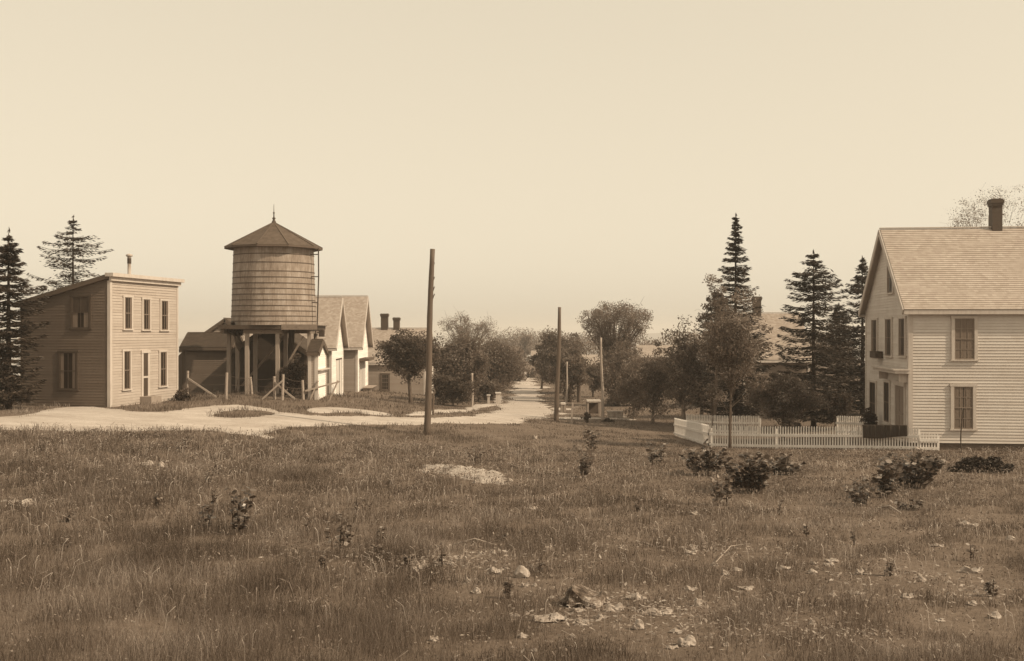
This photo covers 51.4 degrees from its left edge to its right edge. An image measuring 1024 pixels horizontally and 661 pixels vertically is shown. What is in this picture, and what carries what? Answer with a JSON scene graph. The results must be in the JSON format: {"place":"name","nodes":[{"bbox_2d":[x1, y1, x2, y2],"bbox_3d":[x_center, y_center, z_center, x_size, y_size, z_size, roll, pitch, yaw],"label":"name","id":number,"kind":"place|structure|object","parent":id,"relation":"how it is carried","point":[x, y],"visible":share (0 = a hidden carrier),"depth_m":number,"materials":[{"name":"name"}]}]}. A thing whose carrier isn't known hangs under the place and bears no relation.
{"place":"outdoors","nodes":[
{"label":"outdoors","id":0,"kind":"place"},
{"bbox_2d":[0,372,553,438],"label":"road","id":1,"kind":"structure","parent":0,"point":[523,404],"depth_m":44.73,"materials":[{"name":"beige soil"}]},
{"bbox_2d":[1,331,860,342],"bbox_3d":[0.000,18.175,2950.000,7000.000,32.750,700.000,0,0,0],"label":"hills","id":2,"kind":"structure","parent":0,"point":[654,336],"depth_m":2740.03,"materials":[{"name":"brown"}]},
{"bbox_2d":[5,335,864,375],"bbox_3d":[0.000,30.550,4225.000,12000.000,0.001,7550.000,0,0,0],"label":"water","id":3,"kind":"structure","parent":0,"point":[183,336],"depth_m":2165.01,"materials":[{"name":"brown liquid"}]},
{"bbox_2d":[0,361,1023,660],"bbox_3d":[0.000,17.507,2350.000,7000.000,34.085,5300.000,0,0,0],"label":"ground","id":4,"kind":"structure","parent":0,"point":[960,621],"depth_m":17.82,"materials":[{"name":"brown plant"}]},
{"bbox_2d":[0,355,22,409],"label":"bush","id":5,"kind":"object","parent":4,"relation":"on","point":[4,373],"visible":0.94,"depth_m":44.86,"materials":[{"name":"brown plant"}]},
{"bbox_2d":[0,228,49,408],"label":"spruce tree","id":6,"kind":"object","parent":4,"relation":"on","point":[11,259],"visible":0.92,"depth_m":45.53,"materials":[{"name":"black plant"}]},
{"bbox_2d":[27,215,112,293],"bbox_3d":[-25.062,-1.460,60.859,5.458,10.408,5.090,0,0,-38],"label":"spruce tree","id":7,"kind":"object","parent":4,"relation":"on","point":[73,273],"visible":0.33,"depth_m":60.76,"materials":[{"name":"green plant"}]},
{"bbox_2d":[17,254,184,406],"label":"false front house","id":8,"kind":"structure","parent":4,"relation":"on","point":[110,339],"depth_m":47.59,"materials":[{"name":"brown wood"}]},
{"bbox_2d":[57,351,78,390],"bbox_3d":[-19.776,1.786,47.347,1.063,1.783,0.100,0,0,11],"label":"window","id":9,"kind":"structure","parent":8,"relation":"in","point":[68,363],"depth_m":47.34,"materials":[{"name":"brown glass"}]},
{"bbox_2d":[69,294,92,329],"bbox_3d":[-19.163,-0.819,47.223,1.111,1.558,0.100,0,0,11],"label":"window","id":10,"kind":"structure","parent":8,"relation":"in","point":[80,305],"depth_m":47.21,"materials":[{"name":"brown glass"}]},
{"bbox_2d":[121,349,132,390],"bbox_3d":[-17.481,1.787,48.263,0.100,1.878,0.810,0,0,11],"label":"window","id":11,"kind":"structure","parent":8,"relation":"in","point":[126,353],"depth_m":48.23,"materials":[{"name":"paint"}]},
{"bbox_2d":[122,295,133,329],"bbox_3d":[-17.464,-0.805,48.349,0.100,1.591,0.872,0,0,11],"label":"window","id":12,"kind":"structure","parent":8,"relation":"in","point":[127,302],"depth_m":48.31,"materials":[{"name":"paint"}]},
{"bbox_2d":[143,353,148,395],"bbox_3d":[-17.186,2.062,49.833,0.062,2.013,0.516,0,0,11],"label":"door","id":13,"kind":"structure","parent":8,"relation":"in","point":[145,355],"depth_m":49.84,"materials":[{"name":"wood"}]},
{"bbox_2d":[141,297,151,330],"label":"window","id":14,"kind":"structure","parent":8,"relation":"in","point":[145,302],"depth_m":49.83,"materials":[{"name":"paint"}]},
{"bbox_2d":[158,350,168,387],"bbox_3d":[-16.860,1.844,51.391,0.100,1.802,0.875,0,0,11],"label":"window","id":15,"kind":"structure","parent":8,"relation":"in","point":[163,354],"depth_m":51.35,"materials":[{"name":"paint"}]},
{"bbox_2d":[159,299,169,330],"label":"window","id":16,"kind":"structure","parent":8,"relation":"in","point":[164,303],"depth_m":51.49,"materials":[{"name":"paint"}]},
{"bbox_2d":[173,387,196,400],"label":"bush","id":17,"kind":"object","parent":4,"relation":"on","point":[181,395],"visible":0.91,"depth_m":51.81,"materials":[{"name":"brown plant"}]},
{"bbox_2d":[179,318,230,352],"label":"gabled shed","id":18,"kind":"structure","parent":4,"relation":"on","point":[225,321],"depth_m":77.75,"materials":[{"name":"paint"}]},
{"bbox_2d":[197,500,215,527],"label":"leafy plant","id":19,"kind":"object","parent":4,"relation":"on","point":[211,511],"visible":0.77,"depth_m":18.69,"materials":[{"name":"brown plant"}]},
{"bbox_2d":[178,332,242,392],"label":"brown shed","id":20,"kind":"structure","parent":4,"relation":"on","point":[202,354],"depth_m":63.07,"materials":[{"name":"brown wood"}]},
{"bbox_2d":[225,483,256,535],"bbox_3d":[-4.668,3.115,18.355,0.458,0.936,0.558,0,0,-34],"label":"leafy plant","id":21,"kind":"object","parent":4,"relation":"on","point":[245,504],"visible":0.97,"depth_m":18.29,"materials":[{"name":"brown plant"}]},
{"bbox_2d":[186,371,304,399],"bbox_3d":[-13.477,2.870,53.841,5.013,1.650,3.812,0,0,40],"label":"fence","id":22,"kind":"object","parent":4,"relation":"on","point":[275,385],"visible":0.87,"depth_m":53.26,"materials":[{"name":"brown wood"}]},
{"bbox_2d":[1,464,506,503],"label":"gravel","id":23,"kind":"structure","parent":4,"relation":"on","point":[482,476],"depth_m":30.50,"materials":[{"name":"beige gravel"}]},
{"bbox_2d":[231,334,306,392],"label":"tarred shed","id":24,"kind":"structure","parent":4,"relation":"on","point":[266,345],"depth_m":61.18,"materials":[{"name":"brown wood"}]},
{"bbox_2d":[217,212,326,393],"bbox_3d":[-12.835,-1.614,58.000,5.486,10.603,5.237,0,0,0],"label":"water tank","id":25,"kind":"object","parent":4,"relation":"on","point":[273,284],"visible":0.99,"depth_m":56.22,"materials":[{"name":"wood"}]},
{"bbox_2d":[227,322,244,392],"bbox_3d":[-14.654,1.562,56.595,1.064,4.078,0.986,0,0,0],"label":"spout","id":26,"kind":"object","parent":25,"relation":"hanging from","point":[237,333],"visible":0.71,"depth_m":56.57,"materials":[{"name":"brown metal"}]},
{"bbox_2d":[279,353,307,394],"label":"bush","id":27,"kind":"object","parent":4,"relation":"on","point":[292,371],"visible":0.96,"depth_m":56.14,"materials":[{"name":"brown plant"}]},
{"bbox_2d":[242,296,348,394],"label":"barn","id":28,"kind":"structure","parent":4,"relation":"on","point":[331,314],"depth_m":72.16,"materials":[{"name":"paint"}]},
{"bbox_2d":[336,358,341,394],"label":"barn door","id":29,"kind":"structure","parent":28,"relation":"in","point":[338,361],"depth_m":74.03,"materials":[{"name":"white paint"}]},
{"bbox_2d":[306,339,329,399],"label":"shed","id":30,"kind":"structure","parent":4,"relation":"on","point":[317,351],"depth_m":54.30,"materials":[{"name":"paint"}]},
{"bbox_2d":[324,509,351,551],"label":"leafy plant","id":31,"kind":"object","parent":4,"relation":"on","point":[342,530],"visible":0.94,"depth_m":16.58,"materials":[{"name":"brown plant"}]},
{"bbox_2d":[315,295,376,391],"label":"barn","id":32,"kind":"structure","parent":4,"relation":"on","point":[359,327],"depth_m":81.97,"materials":[{"name":"paint"}]},
{"bbox_2d":[359,361,364,390],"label":"barn door","id":33,"kind":"structure","parent":32,"relation":"in","point":[362,364],"depth_m":83.29,"materials":[{"name":"white paint"}]},
{"bbox_2d":[368,314,432,395],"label":"house","id":34,"kind":"structure","parent":4,"relation":"on","point":[386,381],"depth_m":89.96,"materials":[{"name":"paint"}]},
{"bbox_2d":[380,373,389,390],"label":"window","id":35,"kind":"structure","parent":34,"relation":"in","point":[384,377],"depth_m":89.90,"materials":[{"name":"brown glass"}]},
{"bbox_2d":[372,328,445,402],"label":"broadleaf tree","id":36,"kind":"object","parent":4,"relation":"on","point":[404,354],"visible":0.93,"depth_m":68.38,"materials":[{"name":"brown plant"}]},
{"bbox_2d":[424,249,434,434],"bbox_3d":[-3.431,0.616,44.003,0.494,7.988,0.294,0,0,0],"label":"utility pole","id":37,"kind":"object","parent":4,"relation":"on","point":[428,403],"visible":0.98,"depth_m":43.90,"materials":[{"name":"brown wood"}]},
{"bbox_2d":[432,374,475,405],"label":"bush","id":38,"kind":"object","parent":4,"relation":"on","point":[449,386],"visible":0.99,"depth_m":71.53,"materials":[{"name":"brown plant"}]},
{"bbox_2d":[432,333,491,402],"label":"street tree","id":39,"kind":"object","parent":4,"relation":"on","point":[461,358],"visible":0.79,"depth_m":75.20,"materials":[{"name":"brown plant"}]},
{"bbox_2d":[437,307,498,346],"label":"street tree","id":40,"kind":"object","parent":4,"relation":"on","point":[461,330],"visible":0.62,"depth_m":111.76,"materials":[{"name":"brown plant"}]},
{"bbox_2d":[307,386,636,419],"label":"footpath","id":41,"kind":"structure","parent":4,"relation":"on","point":[329,409],"depth_m":54.86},
{"bbox_2d":[474,373,502,401],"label":"bush","id":42,"kind":"object","parent":4,"relation":"on","point":[487,387],"visible":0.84,"depth_m":79.50,"materials":[{"name":"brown plant"}]},
{"bbox_2d":[472,336,534,399],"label":"street tree","id":43,"kind":"object","parent":4,"relation":"on","point":[504,369],"visible":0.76,"depth_m":82.99,"materials":[{"name":"brown plant"}]},
{"bbox_2d":[503,580,515,598],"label":"weed sprig","id":44,"kind":"object","parent":4,"relation":"on","point":[510,586],"visible":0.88,"depth_m":12.88,"materials":[{"name":"brown plant"}]},
{"bbox_2d":[0,449,1023,660],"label":"litter","id":45,"kind":"object","parent":4,"relation":"on","point":[716,602],"visible":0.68,"depth_m":12.98,"materials":[{"name":"plant"}]},
{"bbox_2d":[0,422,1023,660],"bbox_3d":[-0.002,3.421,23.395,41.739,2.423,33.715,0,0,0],"label":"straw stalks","id":46,"kind":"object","parent":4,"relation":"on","point":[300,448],"visible":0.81,"depth_m":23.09,"materials":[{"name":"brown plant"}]},
{"bbox_2d":[505,345,530,381],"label":"street tree","id":47,"kind":"object","parent":4,"relation":"on","point":[519,352],"visible":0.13,"depth_m":119.61,"materials":[{"name":"brown plant"}]},
{"bbox_2d":[513,565,530,577],"bbox_3d":[0.131,3.307,14.467,0.237,0.217,0.210,0,0,4],"label":"stone","id":48,"kind":"object","parent":4,"relation":"on","point":[521,569],"visible":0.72,"depth_m":14.40,"materials":[{"name":"beige stone"}]},
{"bbox_2d":[518,333,532,361],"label":"tree","id":49,"kind":"object","parent":4,"relation":"on","point":[528,342],"visible":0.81,"depth_m":229.62,"materials":[{"name":"brown plant"}]},
{"bbox_2d":[528,344,551,388],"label":"street tree","id":50,"kind":"object","parent":4,"relation":"on","point":[533,357],"visible":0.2,"depth_m":103.91,"materials":[{"name":"brown plant"}]},
{"bbox_2d":[532,612,568,622],"bbox_3d":[0.407,3.093,11.422,0.372,0.107,0.266,0,0,-18],"label":"stone","id":51,"kind":"object","parent":4,"relation":"on","point":[557,615],"visible":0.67,"depth_m":11.36,"materials":[{"name":"beige stone"}]},
{"bbox_2d":[554,307,560,420],"bbox_3d":[2.565,2.043,60.002,0.421,6.729,0.283,0,0,0],"label":"utility pole","id":52,"kind":"object","parent":4,"relation":"on","point":[556,404],"visible":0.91,"depth_m":59.91,"materials":[{"name":"brown wood"}]},
{"bbox_2d":[534,325,590,393],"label":"street tree","id":53,"kind":"object","parent":4,"relation":"on","point":[549,342],"visible":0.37,"depth_m":97.22,"materials":[{"name":"brown plant"}]},
{"bbox_2d":[546,346,595,401],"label":"street tree","id":54,"kind":"object","parent":4,"relation":"on","point":[576,374],"visible":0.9,"depth_m":83.56,"materials":[{"name":"brown plant"}]},
{"bbox_2d":[558,582,606,607],"bbox_3d":[0.819,3.126,12.433,0.555,0.318,0.498,0,0,15],"label":"rock","id":55,"kind":"object","parent":4,"relation":"on","point":[578,590],"visible":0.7,"depth_m":12.27,"materials":[{"name":"brown stone"}]},
{"bbox_2d":[576,448,595,477],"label":"leafy plant","id":56,"kind":"object","parent":4,"relation":"on","point":[583,466],"visible":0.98,"depth_m":30.45,"materials":[{"name":"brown plant"}]},
{"bbox_2d":[582,425,601,450],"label":"leafy plant","id":57,"kind":"object","parent":4,"relation":"on","point":[587,433],"visible":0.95,"depth_m":39.46,"materials":[{"name":"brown plant"}]},
{"bbox_2d":[586,399,600,415],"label":"white stand","id":58,"kind":"object","parent":4,"relation":"on","point":[593,408],"visible":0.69,"depth_m":66.30,"materials":[{"name":"paint"}]},
{"bbox_2d":[582,363,606,396],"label":"street tree","id":59,"kind":"object","parent":4,"relation":"on","point":[595,376],"visible":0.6,"depth_m":91.53,"materials":[{"name":"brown plant"}]},
{"bbox_2d":[600,338,603,419],"bbox_3d":[5.258,2.970,62.004,0.277,5.113,0.206,0,0,0],"label":"utility pole","id":60,"kind":"object","parent":4,"relation":"on","point":[602,393],"visible":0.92,"depth_m":61.93,"materials":[{"name":"brown wood"}]},
{"bbox_2d":[575,298,653,392],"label":"elm tree","id":61,"kind":"object","parent":4,"relation":"on","point":[598,316],"visible":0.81,"depth_m":87.11,"materials":[{"name":"brown plant"}]},
{"bbox_2d":[606,410,623,417],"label":"stone block","id":62,"kind":"structure","parent":4,"relation":"on","point":[614,413],"depth_m":63.70,"materials":[{"name":"grey stone"}]},
{"bbox_2d":[592,340,640,405],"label":"street tree","id":63,"kind":"object","parent":4,"relation":"on","point":[614,366],"visible":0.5,"depth_m":77.56,"materials":[{"name":"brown plant"}]},
{"bbox_2d":[611,355,651,418],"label":"orchard tree","id":64,"kind":"object","parent":4,"relation":"on","point":[625,385],"visible":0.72,"depth_m":62.66,"materials":[{"name":"brown plant"}]},
{"bbox_2d":[433,326,864,368],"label":"woods","id":65,"kind":"object","parent":4,"relation":"on","point":[514,341],"visible":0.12,"depth_m":251.61,"materials":[{"name":"brown plant"}]},
{"bbox_2d":[630,348,676,422],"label":"orchard tree","id":66,"kind":"object","parent":4,"relation":"on","point":[653,378],"visible":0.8,"depth_m":60.69,"materials":[{"name":"brown plant"}]},
{"bbox_2d":[634,345,677,377],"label":"house","id":67,"kind":"structure","parent":4,"relation":"on","point":[648,349],"depth_m":121.56,"materials":[{"name":"paint"}]},
{"bbox_2d":[646,440,668,464],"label":"leafy plant","id":68,"kind":"object","parent":4,"relation":"on","point":[651,453],"visible":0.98,"depth_m":34.87,"materials":[{"name":"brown plant"}]},
{"bbox_2d":[651,315,712,419],"bbox_3d":[9.576,2.324,58.965,3.470,6.475,3.936,0,0,0],"label":"orchard tree","id":69,"kind":"object","parent":4,"relation":"on","point":[684,363],"visible":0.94,"depth_m":58.74,"materials":[{"name":"brown plant"}]},
{"bbox_2d":[677,634,695,645],"bbox_3d":[1.638,2.920,9.967,0.176,0.128,0.128,0,0,8],"label":"stone","id":70,"kind":"object","parent":4,"relation":"on","point":[690,639],"visible":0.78,"depth_m":9.94,"materials":[{"name":"beige stone"}]},
{"bbox_2d":[679,439,730,475],"bbox_3d":[5.722,3.797,31.747,1.523,1.139,1.057,0,0,0],"label":"leafy plant","id":71,"kind":"object","parent":4,"relation":"on","point":[694,460],"visible":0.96,"depth_m":31.69,"materials":[{"name":"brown plant"}]},
{"bbox_2d":[687,336,732,417],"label":"orchard tree","id":72,"kind":"object","parent":4,"relation":"on","point":[718,377],"visible":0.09,"depth_m":63.59,"materials":[{"name":"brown plant"}]},
{"bbox_2d":[701,380,722,425],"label":"broadleaf tree","id":73,"kind":"object","parent":4,"relation":"on","point":[712,402],"visible":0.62,"depth_m":46.94,"materials":[{"name":"brown plant"}]},
{"bbox_2d":[695,274,737,432],"bbox_3d":[10.765,1.276,55.888,2.092,8.630,2.135,0,0,-41],"label":"broadleaf tree","id":74,"kind":"object","parent":4,"relation":"on","point":[716,302],"visible":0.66,"depth_m":55.88,"materials":[{"name":"brown plant"}]},
{"bbox_2d":[707,472,734,505],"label":"leafy plant","id":75,"kind":"object","parent":4,"relation":"on","point":[717,490],"visible":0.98,"depth_m":24.81,"materials":[{"name":"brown plant"}]},
{"bbox_2d":[686,414,760,433],"bbox_3d":[10.975,4.963,55.529,4.514,1.274,0.190,0,0,43],"label":"picket fence","id":76,"kind":"object","parent":4,"relation":"on","point":[727,422],"visible":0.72,"depth_m":55.11,"materials":[{"name":"white wood"}]},
{"bbox_2d":[695,287,773,448],"bbox_3d":[8.987,1.587,42.657,3.382,6.726,3.027,0,0,0],"label":"broadleaf tree","id":77,"kind":"object","parent":4,"relation":"on","point":[723,351],"visible":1,"depth_m":42.31,"materials":[{"name":"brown plant"}]},
{"bbox_2d":[682,214,787,427],"bbox_3d":[12.008,-0.459,58.051,5.048,12.030,5.372,0,0,-37],"label":"spruce tree","id":78,"kind":"object","parent":4,"relation":"on","point":[738,405],"visible":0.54,"depth_m":57.80,"materials":[{"name":"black plant"}]},
{"bbox_2d":[721,451,778,492],"bbox_3d":[6.051,3.664,27.347,1.526,1.124,1.105,0,0,0],"label":"leafy plant","id":79,"kind":"object","parent":4,"relation":"on","point":[751,478],"visible":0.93,"depth_m":27.15,"materials":[{"name":"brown plant"}]},
{"bbox_2d":[724,296,811,406],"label":"shaded house","id":80,"kind":"structure","parent":4,"relation":"on","point":[773,320],"depth_m":73.20,"materials":[{"name":"paint"}]},
{"bbox_2d":[761,453,808,474],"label":"leafy plant","id":81,"kind":"object","parent":4,"relation":"on","point":[780,466],"visible":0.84,"depth_m":31.75,"materials":[{"name":"brown plant"}]},
{"bbox_2d":[742,372,832,440],"bbox_3d":[12.714,3.591,49.016,3.862,3.405,3.874,0,0,0],"label":"bush","id":82,"kind":"object","parent":4,"relation":"on","point":[779,397],"visible":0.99,"depth_m":48.45,"materials":[{"name":"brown plant"}]},
{"bbox_2d":[673,418,938,450],"bbox_3d":[9.825,4.621,46.025,5.718,1.933,16.372,0,0,-29],"label":"picket fence","id":83,"kind":"object","parent":4,"relation":"on","point":[699,433],"visible":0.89,"depth_m":42.16,"materials":[{"name":"white wood"}]},
{"bbox_2d":[863,425,906,437],"bbox_3d":[14.257,3.870,40.713,1.670,0.548,0.196,0,0,23],"label":"rug","id":84,"kind":"object","parent":83,"relation":"hanging from","point":[879,431],"visible":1,"depth_m":40.66,"materials":[{"name":"fabric"}]},
{"bbox_2d":[766,249,864,429],"bbox_3d":[15.655,0.565,54.890,5.222,9.613,5.261,0,0,31],"label":"spruce tree","id":85,"kind":"object","parent":4,"relation":"on","point":[818,348],"visible":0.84,"depth_m":54.64,"materials":[{"name":"black plant"}]},
{"bbox_2d":[811,303,860,413],"bbox_3d":[19.409,1.727,63.179,3.941,6.814,4.331,0,0,0],"label":"spruce tree","id":86,"kind":"object","parent":4,"relation":"on","point":[841,316],"visible":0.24,"depth_m":62.71,"materials":[{"name":"brown plant"}]},
{"bbox_2d":[819,392,857,429],"bbox_3d":[16.507,4.169,54.075,1.763,2.202,1.679,0,0,0],"label":"bush","id":87,"kind":"object","parent":4,"relation":"on","point":[836,410],"visible":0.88,"depth_m":53.63,"materials":[{"name":"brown plant"}]},
{"bbox_2d":[830,255,868,414],"bbox_3d":[20.149,0.375,60.986,3.387,9.384,4.010,0,0,-28],"label":"spruce tree","id":88,"kind":"object","parent":4,"relation":"on","point":[855,289],"visible":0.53,"depth_m":60.90,"materials":[{"name":"brown plant"}]},
{"bbox_2d":[835,416,863,433],"bbox_3d":[16.363,4.675,51.323,0.190,1.181,1.783,0,0,-34],"label":"picket fence","id":89,"kind":"object","parent":4,"relation":"on","point":[854,423],"visible":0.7,"depth_m":51.32,"materials":[{"name":"white wood"}]},
{"bbox_2d":[844,476,874,505],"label":"leafy plant","id":90,"kind":"object","parent":4,"relation":"on","point":[858,493],"visible":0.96,"depth_m":24.61,"materials":[{"name":"brown plant"}]},
{"bbox_2d":[859,407,877,442],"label":"bush","id":91,"kind":"object","parent":4,"relation":"on","point":[869,417],"visible":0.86,"depth_m":45.38,"materials":[{"name":"brown plant"}]},
{"bbox_2d":[872,457,902,497],"bbox_3d":[9.218,3.663,26.152,0.890,1.068,0.581,0,0,0],"label":"leafy plant","id":92,"kind":"object","parent":4,"relation":"on","point":[886,476],"visible":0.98,"depth_m":26.08,"materials":[{"name":"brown plant"}]},
{"bbox_2d":[890,497,923,509],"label":"leafy plant","id":93,"kind":"object","parent":4,"relation":"on","point":[897,501],"visible":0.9,"depth_m":23.86,"materials":[{"name":"brown plant"}]},
{"bbox_2d":[874,447,945,489],"bbox_3d":[10.772,3.703,28.688,1.828,1.169,1.289,0,0,36],"label":"leafy plant","id":94,"kind":"object","parent":4,"relation":"on","point":[928,469],"visible":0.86,"depth_m":28.45,"materials":[{"name":"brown plant"}]},
{"bbox_2d":[858,198,1023,450],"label":"farmhouse","id":95,"kind":"object","parent":4,"relation":"on","point":[941,310],"visible":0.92,"depth_m":40.96,"materials":[{"name":"wood"}]},
{"bbox_2d":[869,379,876,421],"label":"window","id":96,"kind":"structure","parent":95,"relation":"in","point":[872,383],"depth_m":46.81,"materials":[{"name":"paint"}]},
{"bbox_2d":[870,318,878,350],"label":"window","id":97,"kind":"structure","parent":95,"relation":"in","point":[874,321],"depth_m":46.62,"materials":[{"name":"glass"}]},
{"bbox_2d":[882,379,890,423],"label":"window","id":98,"kind":"structure","parent":95,"relation":"in","point":[886,383],"depth_m":44.27,"materials":[{"name":"paint"}]},
{"bbox_2d":[883,317,892,357],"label":"window","id":99,"kind":"structure","parent":95,"relation":"in","point":[888,321],"depth_m":44.07,"materials":[{"name":"glass"}]},
{"bbox_2d":[886,263,894,294],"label":"window","id":100,"kind":"structure","parent":95,"relation":"in","point":[889,285],"depth_m":44.07,"materials":[{"name":"glass"}]},
{"bbox_2d":[896,385,903,438],"bbox_3d":[15.412,3.233,42.251,0.090,2.073,1.365,0,0,6],"label":"door","id":101,"kind":"structure","parent":95,"relation":"in","point":[899,389],"depth_m":42.29,"materials":[{"name":"wood"}]},
{"bbox_2d":[897,316,906,357],"bbox_3d":[15.368,0.246,41.888,0.100,1.628,1.225,0,0,6],"label":"window","id":102,"kind":"structure","parent":95,"relation":"in","point":[902,320],"depth_m":41.83,"materials":[{"name":"glass"}]},
{"bbox_2d":[949,384,977,430],"bbox_3d":[17.298,2.940,40.731,1.021,1.788,0.100,0,0,6],"label":"window","id":103,"kind":"structure","parent":95,"relation":"in","point":[963,396],"depth_m":40.73,"materials":[{"name":"paint"}]},
{"bbox_2d":[950,316,978,360],"bbox_3d":[17.337,0.303,40.726,1.046,1.734,0.100,0,0,6],"label":"window","id":104,"kind":"structure","parent":95,"relation":"in","point":[964,329],"depth_m":40.73,"materials":[{"name":"glass"}]},
{"bbox_2d":[956,565,983,572],"bbox_3d":[6.714,3.513,15.598,0.363,0.123,0.222,0,0,32],"label":"stone","id":105,"kind":"object","parent":4,"relation":"on","point":[964,569],"visible":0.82,"depth_m":15.53,"materials":[{"name":"beige stone"}]},
{"bbox_2d":[946,455,1014,473],"bbox_3d":[14.346,4.179,32.531,2.022,0.722,0.936,0,0,0],"label":"bush","id":106,"kind":"object","parent":4,"relation":"on","point":[972,462],"visible":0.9,"depth_m":32.37,"materials":[{"name":"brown plant"}]},
{"bbox_2d":[939,184,1023,228],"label":"broadleaf tree","id":107,"kind":"object","parent":4,"relation":"on","point":[974,217],"visible":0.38,"depth_m":57.17,"materials":[{"name":"brown plant"}]},
{"bbox_2d":[982,576,998,596],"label":"weed sprig","id":108,"kind":"object","parent":4,"relation":"on","point":[993,586],"visible":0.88,"depth_m":13.26,"materials":[{"name":"brown plant"}]},
{"bbox_2d":[0,0,1023,334],"label":"sky","id":109,"kind":"structure","parent":0,"point":[574,156],"materials":[{"name":"beige"}]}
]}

